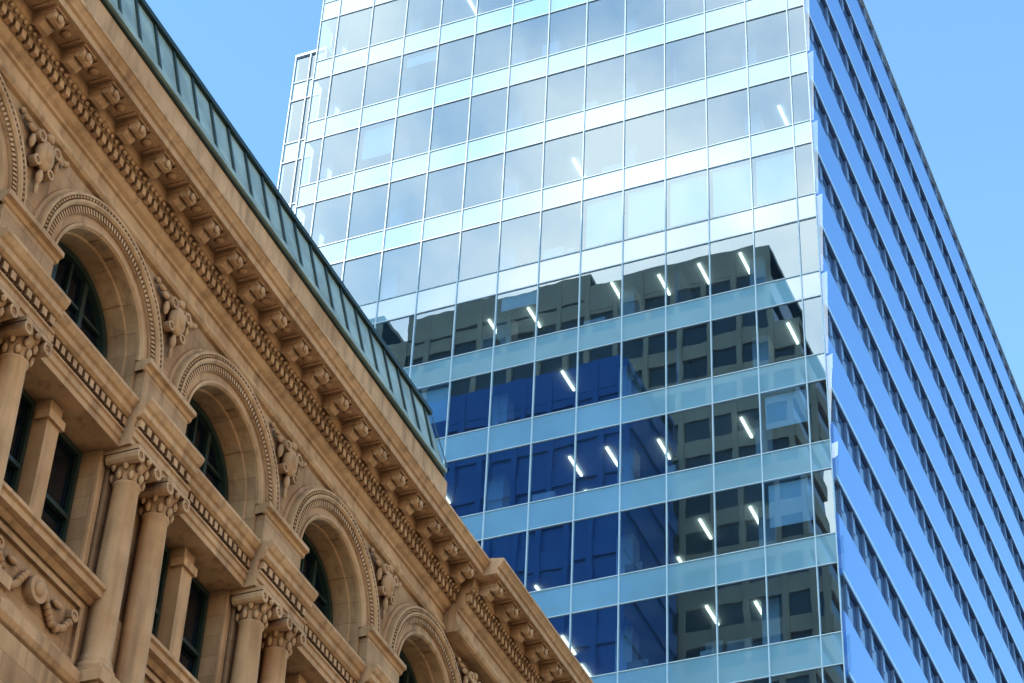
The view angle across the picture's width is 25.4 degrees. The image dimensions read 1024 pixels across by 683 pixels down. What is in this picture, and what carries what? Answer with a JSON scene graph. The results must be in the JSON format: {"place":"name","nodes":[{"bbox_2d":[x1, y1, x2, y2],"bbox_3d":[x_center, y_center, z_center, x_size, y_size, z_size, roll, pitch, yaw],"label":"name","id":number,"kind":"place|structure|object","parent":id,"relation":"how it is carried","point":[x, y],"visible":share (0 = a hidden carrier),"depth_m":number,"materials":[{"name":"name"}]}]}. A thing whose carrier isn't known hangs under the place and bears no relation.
{"place":"outdoors","nodes":[
{"label":"outdoors","id":0,"kind":"place"},
{"bbox_2d":[145,0,1023,400],"label":"sky","id":1,"kind":"structure","parent":0,"point":[957,66],"materials":[{"name":"blue"}]},
{"bbox_2d":[277,0,1023,682],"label":"glass office tower","id":2,"kind":"structure","parent":0,"point":[677,314],"depth_m":93.09,"materials":[{"name":"blue glass"}]},
{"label":"pavement","id":3,"kind":"structure","parent":0,"visible":0},
{"bbox_2d":[0,74,70,603],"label":"arcade bay","id":4,"kind":"object","parent":3,"relation":"on","point":[35,301],"visible":1,"depth_m":30.52,"materials":[{"name":"stone"}]},
{"bbox_2d":[0,145,204,682],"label":"arcade bay","id":5,"kind":"object","parent":3,"relation":"on","point":[106,460],"visible":0.98,"depth_m":31.79,"materials":[{"name":"stone"}]},
{"bbox_2d":[111,310,317,682],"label":"arcade bay","id":6,"kind":"object","parent":3,"relation":"on","point":[237,595],"visible":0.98,"depth_m":35.00,"materials":[{"name":"stone"}]},
{"bbox_2d":[279,451,406,682],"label":"arcade bay","id":7,"kind":"object","parent":3,"relation":"on","point":[346,571],"visible":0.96,"depth_m":38.72,"materials":[{"name":"stone"}]},
{"bbox_2d":[380,573,480,682],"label":"arcade bay","id":8,"kind":"object","parent":3,"relation":"on","point":[412,633],"visible":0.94,"depth_m":41.50,"materials":[{"name":"stone"}]},
{"bbox_3d":[-16.568,10.812,31.919,24.000,25.300,55.760,-13,-42,18],"label":"building body","id":9,"kind":"object","parent":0,"visible":0},
{"bbox_2d":[0,0,593,682],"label":"cornice","id":10,"kind":"structure","parent":9,"relation":"attached to","point":[88,90],"depth_m":36.70,"materials":[{"name":"stone"}]},
{"bbox_2d":[100,0,447,476],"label":"copper mansard roof","id":11,"kind":"structure","parent":10,"relation":"on","point":[149,38],"depth_m":37.33,"materials":[{"name":"green metal"}]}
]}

